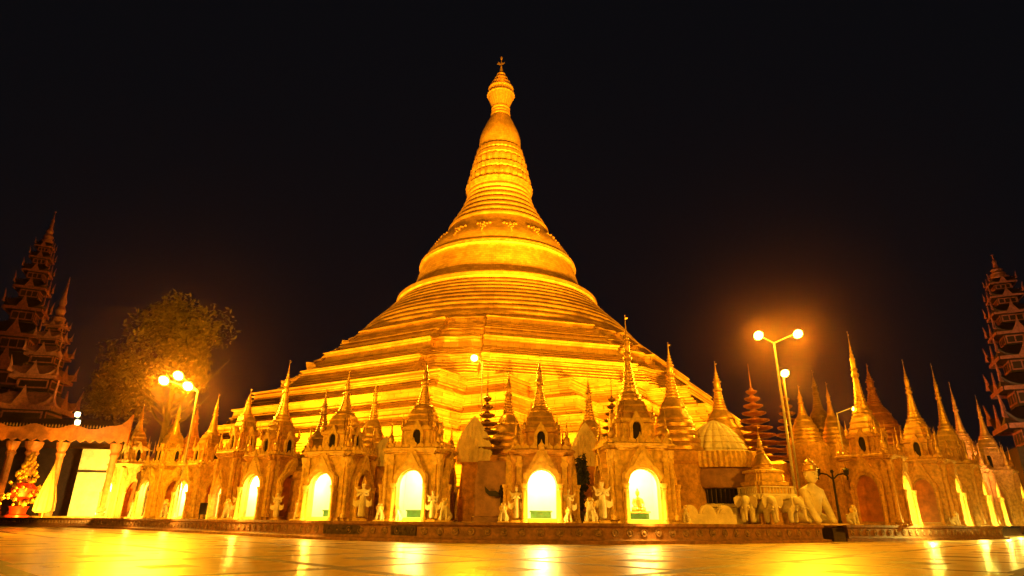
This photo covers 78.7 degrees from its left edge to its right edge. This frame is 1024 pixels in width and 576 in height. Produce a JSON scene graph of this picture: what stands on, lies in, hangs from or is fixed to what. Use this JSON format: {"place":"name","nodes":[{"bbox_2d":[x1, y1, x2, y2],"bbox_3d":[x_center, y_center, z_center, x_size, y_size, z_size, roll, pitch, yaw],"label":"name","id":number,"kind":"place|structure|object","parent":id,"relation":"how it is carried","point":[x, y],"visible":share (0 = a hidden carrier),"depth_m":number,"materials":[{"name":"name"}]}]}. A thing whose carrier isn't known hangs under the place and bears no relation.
{"place":"outdoors","nodes":[
{"label":"outdoors","id":0,"kind":"place"},
{"bbox_2d":[373,436,387,519],"bbox_3d":[-6.523,9.603,31.618,1.607,4.124,1.280,1,-20,0],"label":"crest ornament","id":1,"kind":"object","parent":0,"point":[380,460],"visible":0.35,"depth_m":31.28,"materials":[{"name":"gold paint"}]},
{"bbox_2d":[0,525,1023,575],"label":"ground","id":2,"kind":"structure","parent":0,"point":[46,551],"depth_m":14.54,"materials":[{"name":"beige tile"}]},
{"bbox_2d":[0,211,57,393],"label":"tiered tower","id":3,"kind":"structure","parent":2,"relation":"on","point":[26,310],"depth_m":74.61,"materials":[{"name":"brown wood"}]},
{"bbox_2d":[80,338,154,448],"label":"tree","id":4,"kind":"object","parent":2,"relation":"on","point":[109,396],"visible":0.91,"depth_m":61.30,"materials":[{"name":"green plant"}]},
{"bbox_2d":[119,289,240,515],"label":"tree","id":5,"kind":"object","parent":2,"relation":"on","point":[185,346],"visible":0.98,"depth_m":48.95,"materials":[{"name":"green plant"}]},
{"bbox_2d":[0,517,831,544],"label":"plinth","id":6,"kind":"structure","parent":2,"relation":"on","point":[529,533],"depth_m":25.25,"materials":[{"name":"red stone"}]},
{"bbox_2d":[0,451,40,516],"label":"offering tree","id":7,"kind":"object","parent":6,"relation":"on","point":[19,491],"visible":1,"depth_m":48.58,"materials":[{"name":"gold paint"}]},
{"bbox_2d":[32,460,56,517],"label":"closed parasol","id":8,"kind":"object","parent":6,"relation":"on","point":[45,500],"visible":1,"depth_m":48.73,"materials":[{"name":"fabric"}]},
{"bbox_2d":[0,278,153,517],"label":"pavilion","id":9,"kind":"structure","parent":6,"relation":"on","point":[35,408],"depth_m":55.98,"materials":[{"name":"beige paint"}]},
{"bbox_2d":[75,417,80,424],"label":"hanging lantern","id":10,"kind":"object","parent":9,"relation":"attached to","point":[77,421],"visible":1,"depth_m":52.14,"materials":[{"name":"glass"}]},
{"bbox_2d":[75,410,91,416],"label":"hanging lantern","id":11,"kind":"object","parent":9,"relation":"hanging from","point":[77,413],"visible":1,"depth_m":52.41,"materials":[{"name":"metal"}]},
{"bbox_2d":[96,404,155,517],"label":"shrine","id":12,"kind":"object","parent":6,"relation":"on","point":[130,462],"visible":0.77,"depth_m":54.37,"materials":[{"name":"gold paint"}]},
{"bbox_2d":[124,499,133,518],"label":"lion statue","id":13,"kind":"object","parent":6,"relation":"on","point":[130,510],"visible":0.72,"depth_m":45.35,"materials":[{"name":"white paint"}]},
{"bbox_2d":[126,417,175,516],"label":"stupa","id":14,"kind":"object","parent":6,"relation":"on","point":[138,477],"visible":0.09,"depth_m":50.78,"materials":[{"name":"gold paint"}]},
{"bbox_2d":[130,405,187,518],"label":"shrine","id":15,"kind":"object","parent":6,"relation":"on","point":[159,474],"visible":0.83,"depth_m":45.82,"materials":[{"name":"gold paint"}]},
{"bbox_2d":[156,499,169,518],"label":"lion statue","id":16,"kind":"object","parent":6,"relation":"on","point":[165,504],"visible":0.81,"depth_m":41.30,"materials":[{"name":"white paint"}]},
{"bbox_2d":[158,371,198,518],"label":"lamp post","id":17,"kind":"object","parent":6,"relation":"on","point":[178,376],"visible":1,"depth_m":42.00,"materials":[{"name":"metal"}]},
{"bbox_2d":[170,404,200,501],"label":"stupa","id":18,"kind":"object","parent":6,"relation":"on","point":[194,433],"visible":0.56,"depth_m":48.26,"materials":[{"name":"gold paint"}]},
{"bbox_2d":[166,395,226,518],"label":"shrine","id":19,"kind":"object","parent":6,"relation":"on","point":[196,476],"visible":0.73,"depth_m":40.08,"materials":[{"name":"gold paint"}]},
{"bbox_2d":[198,503,207,518],"bbox_3d":[-18.068,13.040,36.489,0.640,0.900,0.060,-11,-23,28],"label":"signboard","id":20,"kind":"object","parent":6,"relation":"on","point":[203,509],"visible":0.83,"depth_m":36.47,"materials":[{"name":"metal"}]},
{"bbox_2d":[218,499,232,519],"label":"lion statue","id":21,"kind":"object","parent":6,"relation":"on","point":[227,512],"visible":0.94,"depth_m":33.93,"materials":[{"name":"white paint"}]},
{"bbox_2d":[205,389,260,518],"bbox_3d":[-17.086,10.293,39.239,2.866,7.986,2.663,-12,-24,30],"label":"shrine","id":22,"kind":"object","parent":6,"relation":"on","point":[226,477],"visible":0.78,"depth_m":38.13,"materials":[{"name":"gold paint"}]},
{"bbox_2d":[229,496,236,519],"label":"guardian statue","id":23,"kind":"object","parent":6,"relation":"on","point":[233,506],"visible":0.28,"depth_m":33.83,"materials":[{"name":"white paint"}]},
{"bbox_2d":[232,360,308,519],"bbox_3d":[-13.081,8.306,34.971,3.313,8.790,3.102,-11,-23,28],"label":"shrine","id":24,"kind":"object","parent":6,"relation":"on","point":[269,467],"visible":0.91,"depth_m":33.44,"materials":[{"name":"gold paint"}]},
{"bbox_2d":[269,487,283,519],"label":"guardian statue","id":25,"kind":"object","parent":6,"relation":"on","point":[277,506],"visible":0.99,"depth_m":30.72,"materials":[{"name":"white paint"}]},
{"bbox_2d":[289,500,299,520],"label":"lion statue","id":26,"kind":"object","parent":6,"relation":"on","point":[296,507],"visible":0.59,"depth_m":28.68,"materials":[{"name":"white paint"}]},
{"bbox_2d":[284,389,329,519],"bbox_3d":[-10.774,9.196,34.958,2.910,7.152,2.910,-19,-28,41],"label":"stupa","id":27,"kind":"object","parent":6,"relation":"on","point":[317,440],"visible":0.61,"depth_m":33.68,"materials":[{"name":"gold paint"}]},
{"bbox_2d":[295,370,377,520],"bbox_3d":[-8.315,7.485,30.380,3.289,7.196,3.090,-6,-21,17],"label":"shrine","id":28,"kind":"object","parent":6,"relation":"on","point":[339,464],"visible":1,"depth_m":29.18,"materials":[{"name":"gold paint"}]},
{"bbox_2d":[352,476,371,520],"bbox_3d":[-6.498,9.144,27.179,0.836,1.925,0.550,1,-20,0],"label":"guardian statue","id":29,"kind":"object","parent":6,"relation":"on","point":[362,502],"visible":1,"depth_m":27.05,"materials":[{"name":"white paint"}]},
{"bbox_2d":[361,379,383,449],"bbox_3d":[-7.919,8.900,35.078,2.217,7.836,2.217,1,-20,0],"label":"stupa","id":30,"kind":"object","parent":6,"relation":"on","point":[372,422],"visible":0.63,"depth_m":35.06,"materials":[{"name":"gold paint"}]},
{"bbox_2d":[373,502,384,520],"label":"lion statue","id":31,"kind":"object","parent":6,"relation":"on","point":[379,512],"visible":1,"depth_m":25.99,"materials":[{"name":"white paint"}]},
{"bbox_2d":[395,508,402,520],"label":"lion statue","id":32,"kind":"object","parent":6,"relation":"on","point":[398,515],"visible":0.99,"depth_m":25.53,"materials":[{"name":"white paint"}]},
{"bbox_2d":[377,354,459,521],"bbox_3d":[-4.077,6.603,28.267,3.277,7.441,3.084,-3,-21,8],"label":"shrine","id":33,"kind":"object","parent":6,"relation":"on","point":[420,461],"visible":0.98,"depth_m":26.97,"materials":[{"name":"gold paint"}]},
{"bbox_2d":[425,485,439,521],"bbox_3d":[-3.250,8.832,25.655,0.646,1.488,0.425,-2,-21,8],"label":"guardian statue","id":34,"kind":"object","parent":6,"relation":"on","point":[432,506],"visible":0.99,"depth_m":25.56,"materials":[{"name":"white paint"}]},
{"bbox_2d":[436,497,453,521],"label":"lion statue","id":35,"kind":"object","parent":6,"relation":"on","point":[446,514],"visible":1,"depth_m":24.84,"materials":[{"name":"white paint"}]},
{"bbox_2d":[456,416,491,521],"bbox_3d":[-1.873,8.728,30.358,1.805,4.958,1.438,1,-20,0],"label":"crest ornament","id":36,"kind":"object","parent":6,"relation":"on","point":[469,451],"visible":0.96,"depth_m":30.25,"materials":[{"name":"gold paint"}]},
{"bbox_2d":[471,354,482,420],"bbox_3d":[-1.965,7.796,33.281,0.757,8.746,0.406,1,-20,0],"label":"lamp post","id":37,"kind":"object","parent":6,"relation":"on","point":[474,357],"visible":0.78,"depth_m":34.55,"materials":[{"name":"metal"}]},
{"bbox_2d":[471,461,505,521],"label":"plaster buttress","id":38,"kind":"structure","parent":6,"relation":"on","point":[490,475],"depth_m":27.14,"materials":[{"name":"orange paint"}]},
{"bbox_2d":[485,485,502,504],"bbox_3d":[-0.468,9.233,26.746,1.440,1.510,0.444,1,-20,0],"label":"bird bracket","id":39,"kind":"object","parent":38,"relation":"attached to","point":[495,493],"visible":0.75,"depth_m":26.76,"materials":[{"name":"black metal"}]},
{"bbox_2d":[479,381,503,460],"bbox_3d":[-1.277,7.864,31.216,1.712,7.187,1.760,1,-20,0],"label":"tiered umbrella","id":40,"kind":"object","parent":6,"relation":"on","point":[487,415],"visible":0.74,"depth_m":31.24,"materials":[{"name":"beige paint"}]},
{"bbox_2d":[218,56,785,494],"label":"great stupa","id":41,"kind":"object","parent":6,"relation":"on","point":[496,289],"visible":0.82,"depth_m":81.56,"materials":[{"name":"gold metal"}]},
{"bbox_2d":[497,502,508,521],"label":"lion statue","id":42,"kind":"object","parent":6,"relation":"on","point":[503,516],"visible":0.99,"depth_m":24.28,"materials":[{"name":"white paint"}]},
{"bbox_2d":[491,366,519,460],"bbox_3d":[-0.205,7.903,32.273,2.633,7.869,2.633,1,-20,0],"label":"stupa","id":43,"kind":"object","parent":6,"relation":"on","point":[507,423],"visible":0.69,"depth_m":31.97,"materials":[{"name":"gold paint"}]},
{"bbox_2d":[508,482,521,522],"bbox_3d":[0.196,8.494,24.913,0.722,1.662,0.475,-3,-21,10],"label":"guardian statue","id":44,"kind":"object","parent":6,"relation":"on","point":[516,505],"visible":1,"depth_m":24.81,"materials":[{"name":"white paint"}]},
{"bbox_2d":[502,353,581,522],"bbox_3d":[1.222,6.307,27.000,3.239,7.197,3.034,1,-20,0],"label":"shrine","id":45,"kind":"object","parent":6,"relation":"on","point":[540,465],"visible":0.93,"depth_m":25.66,"materials":[{"name":"gold paint"}]},
{"bbox_2d":[564,506,574,522],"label":"lion statue","id":46,"kind":"object","parent":6,"relation":"on","point":[568,516],"visible":1,"depth_m":24.29,"materials":[{"name":"white paint"}]},
{"bbox_2d":[563,484,576,521],"bbox_3d":[2.257,8.590,25.000,0.684,1.575,0.450,1,-20,0],"label":"guardian statue","id":47,"kind":"object","parent":6,"relation":"on","point":[568,499],"visible":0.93,"depth_m":24.94,"materials":[{"name":"white paint"}]},
{"bbox_2d":[575,453,590,522],"bbox_3d":[2.916,8.388,26.103,0.830,2.918,0.726,1,-20,0],"label":"slim shrub","id":48,"kind":"object","parent":6,"relation":"on","point":[582,473],"visible":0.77,"depth_m":26.17,"materials":[{"name":"green plant"}]},
{"bbox_2d":[578,373,603,438],"bbox_3d":[3.970,7.984,31.723,2.494,7.402,2.494,1,-20,0],"label":"stupa","id":49,"kind":"object","parent":6,"relation":"on","point":[590,421],"visible":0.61,"depth_m":32.02,"materials":[{"name":"gold paint"}]},
{"bbox_2d":[583,497,598,522],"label":"lion statue","id":50,"kind":"object","parent":6,"relation":"on","point":[590,513],"visible":1,"depth_m":24.35,"materials":[{"name":"white paint"}]},
{"bbox_2d":[593,474,612,522],"bbox_3d":[3.632,8.450,25.133,0.851,1.960,0.560,2,-20,-3],"label":"guardian statue","id":51,"kind":"object","parent":6,"relation":"on","point":[602,502],"visible":0.99,"depth_m":25.01,"materials":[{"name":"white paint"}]},
{"bbox_2d":[602,379,614,436],"bbox_3d":[5.418,8.508,33.133,1.605,7.428,1.650,1,-20,0],"label":"tiered umbrella","id":52,"kind":"object","parent":6,"relation":"on","point":[611,399],"visible":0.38,"depth_m":33.67,"materials":[{"name":"gold paint"}]},
{"bbox_2d":[590,315,682,523],"bbox_3d":[5.287,5.544,27.734,3.513,9.206,3.325,2,-21,-4],"label":"shrine","id":53,"kind":"object","parent":6,"relation":"on","point":[632,452],"visible":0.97,"depth_m":26.00,"materials":[{"name":"gold paint"}]},
{"bbox_2d":[630,488,649,512],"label":"seated statue","id":54,"kind":"object","parent":53,"relation":"in","point":[638,503],"visible":0.98,"depth_m":26.07,"materials":[{"name":"gold metal"}]},
{"bbox_2d":[654,342,706,510],"bbox_3d":[8.989,7.752,34.494,3.326,9.855,3.326,-19,-28,41],"label":"stupa","id":55,"kind":"object","parent":6,"relation":"on","point":[686,440],"visible":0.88,"depth_m":33.10,"materials":[{"name":"gold paint"}]},
{"bbox_2d":[681,505,691,523],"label":"lion statue","id":56,"kind":"object","parent":6,"relation":"on","point":[685,510],"visible":0.97,"depth_m":25.55,"materials":[{"name":"white paint"}]},
{"bbox_2d":[696,420,765,523],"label":"round drum shrine","id":57,"kind":"object","parent":6,"relation":"on","point":[725,458],"visible":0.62,"depth_m":32.12,"materials":[{"name":"gold paint"}]},
{"bbox_2d":[707,361,748,450],"bbox_3d":[13.246,9.480,39.200,3.742,9.978,3.742,1,-20,0],"label":"stupa","id":58,"kind":"object","parent":57,"relation":"on","point":[721,413],"visible":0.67,"depth_m":39.30,"materials":[{"name":"gold paint"}]},
{"bbox_2d":[734,495,757,522],"bbox_3d":[11.239,10.560,29.799,1.059,1.229,1.779,-9,-23,24],"label":"elephant statue","id":59,"kind":"object","parent":6,"relation":"on","point":[747,504],"visible":1,"depth_m":29.56,"materials":[{"name":"white paint"}]},
{"bbox_2d":[736,427,796,524],"bbox_3d":[12.600,9.315,31.307,2.300,4.758,2.300,4,-21,-9],"label":"elephant pagoda","id":60,"kind":"object","parent":6,"relation":"on","point":[763,476],"visible":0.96,"depth_m":30.53,"materials":[{"name":"gold paint"}]},
{"bbox_2d":[740,368,794,522],"bbox_3d":[15.406,9.570,39.173,3.210,9.824,3.300,1,-20,0],"label":"tiered umbrella","id":61,"kind":"object","parent":6,"relation":"on","point":[754,420],"visible":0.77,"depth_m":38.91,"materials":[{"name":"beige paint"}]},
{"bbox_2d":[757,495,782,522],"bbox_3d":[12.236,10.510,29.640,1.059,1.229,1.779,2,-21,-5],"label":"elephant statue","id":62,"kind":"object","parent":6,"relation":"on","point":[767,505],"visible":0.97,"depth_m":29.42,"materials":[{"name":"white paint"}]},
{"bbox_2d":[753,329,802,522],"bbox_3d":[15.201,7.296,34.083,2.842,10.524,0.521,1,-20,0],"label":"lamp post","id":63,"kind":"object","parent":6,"relation":"on","point":[796,334],"visible":0.9,"depth_m":34.73,"materials":[{"name":"metal"}]},
{"bbox_2d":[780,496,810,522],"bbox_3d":[13.412,10.639,29.959,1.059,1.229,1.779,16,-25,-35],"label":"elephant statue","id":64,"kind":"object","parent":6,"relation":"on","point":[789,508],"visible":0.77,"depth_m":29.76,"materials":[{"name":"white paint"}]},
{"bbox_2d":[790,456,848,524],"bbox_3d":[15.171,10.236,31.640,2.210,3.350,2.035,12,-23,-28],"label":"seated guardian","id":65,"kind":"object","parent":6,"relation":"on","point":[812,495],"visible":0.98,"depth_m":31.18,"materials":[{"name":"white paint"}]},
{"bbox_2d":[816,467,848,523],"bbox_3d":[17.022,11.248,32.682,1.860,3.650,0.400,1,-20,0],"label":"dark lamp post","id":66,"kind":"object","parent":2,"relation":"on","point":[845,471],"visible":0.76,"depth_m":33.08,"materials":[{"name":"metal"}]},
{"bbox_2d":[822,528,845,541],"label":"dark box","id":67,"kind":"structure","parent":2,"relation":"on","point":[835,534],"depth_m":30.27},
{"bbox_2d":[824,525,1009,541],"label":"plinth","id":68,"kind":"structure","parent":2,"relation":"on","point":[859,533],"depth_m":33.01,"materials":[{"name":"red stone"}]},
{"bbox_2d":[776,380,794,493],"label":"tiered umbrella","id":69,"kind":"object","parent":68,"relation":"on","point":[787,473],"visible":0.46,"depth_m":44.84,"materials":[{"name":"beige paint"}]},
{"bbox_2d":[780,369,800,495],"bbox_3d":[17.692,9.729,39.054,0.572,9.482,0.521,1,-20,0],"label":"lamp post","id":70,"kind":"object","parent":68,"relation":"on","point":[784,373],"visible":0.81,"depth_m":39.46,"materials":[{"name":"metal"}]},
{"bbox_2d":[786,385,842,523],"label":"stupa","id":71,"kind":"object","parent":68,"relation":"on","point":[811,444],"visible":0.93,"depth_m":41.91,"materials":[{"name":"gold paint"}]},
{"bbox_2d":[810,370,826,436],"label":"stupa","id":72,"kind":"object","parent":68,"relation":"on","point":[818,415],"visible":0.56,"depth_m":49.37,"materials":[{"name":"gold paint"}]},
{"bbox_2d":[823,382,849,523],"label":"stupa","id":73,"kind":"object","parent":68,"relation":"on","point":[829,432],"visible":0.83,"depth_m":45.32,"materials":[{"name":"gold paint"}]},
{"bbox_2d":[836,406,853,449],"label":"lamp post","id":74,"kind":"object","parent":68,"relation":"on","point":[839,426],"visible":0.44,"depth_m":40.51,"materials":[{"name":"metal"}]},
{"bbox_2d":[846,505,863,524],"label":"lion statue","id":75,"kind":"object","parent":68,"relation":"on","point":[852,517],"visible":1,"depth_m":31.34,"materials":[{"name":"white paint"}]},
{"bbox_2d":[833,332,923,525],"bbox_3d":[20.435,7.796,36.044,3.494,11.044,3.316,18,-27,-39],"label":"shrine","id":76,"kind":"object","parent":68,"relation":"on","point":[877,487],"visible":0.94,"depth_m":34.15,"materials":[{"name":"gold paint"}]},
{"bbox_2d":[865,364,904,452],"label":"stupa","id":77,"kind":"object","parent":68,"relation":"on","point":[881,413],"visible":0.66,"depth_m":46.74,"materials":[{"name":"gold paint"}]},
{"bbox_2d":[892,362,973,525],"bbox_3d":[26.290,9.694,40.158,3.439,10.460,3.257,19,-27,-40],"label":"shrine","id":78,"kind":"object","parent":68,"relation":"on","point":[935,482],"visible":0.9,"depth_m":38.33,"materials":[{"name":"beige paint"}]},
{"bbox_2d":[948,511,963,525],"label":"lion statue","id":79,"kind":"object","parent":68,"relation":"on","point":[954,520],"visible":1,"depth_m":36.38,"materials":[{"name":"white paint"}]},
{"bbox_2d":[930,363,998,525],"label":"shrine","id":80,"kind":"object","parent":68,"relation":"on","point":[978,496],"visible":0.64,"depth_m":42.58,"materials":[{"name":"beige paint"}]},
{"bbox_2d":[948,382,1010,525],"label":"shrine","id":81,"kind":"object","parent":68,"relation":"on","point":[998,502],"visible":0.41,"depth_m":47.42,"materials":[{"name":"beige paint"}]},
{"bbox_2d":[974,396,1023,525],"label":"shrine","id":82,"kind":"object","parent":68,"relation":"on","point":[1006,472],"visible":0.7,"depth_m":52.05,"materials":[{"name":"gold paint"}]},
{"bbox_2d":[0,0,1023,527],"label":"sky","id":83,"kind":"structure","parent":0,"point":[715,174],"materials":[{"name":"black"}]},
{"bbox_2d":[572,423,596,521],"bbox_3d":[3.504,8.620,29.349,1.485,4.543,1.183,1,-20,0],"label":"crest ornament","id":84,"kind":"object","parent":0,"point":[585,439],"visible":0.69,"depth_m":29.50,"materials":[{"name":"gold paint"}]},
{"bbox_2d":[681,505,736,523],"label":"wall","id":85,"kind":"structure","parent":0,"point":[708,514],"depth_m":28.68,"materials":[{"name":"white paint"}]},
{"bbox_2d":[982,254,1023,534],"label":"tiered tower","id":86,"kind":"structure","parent":0,"point":[1006,314],"depth_m":59.46,"materials":[{"name":"brown wood"}]}
]}

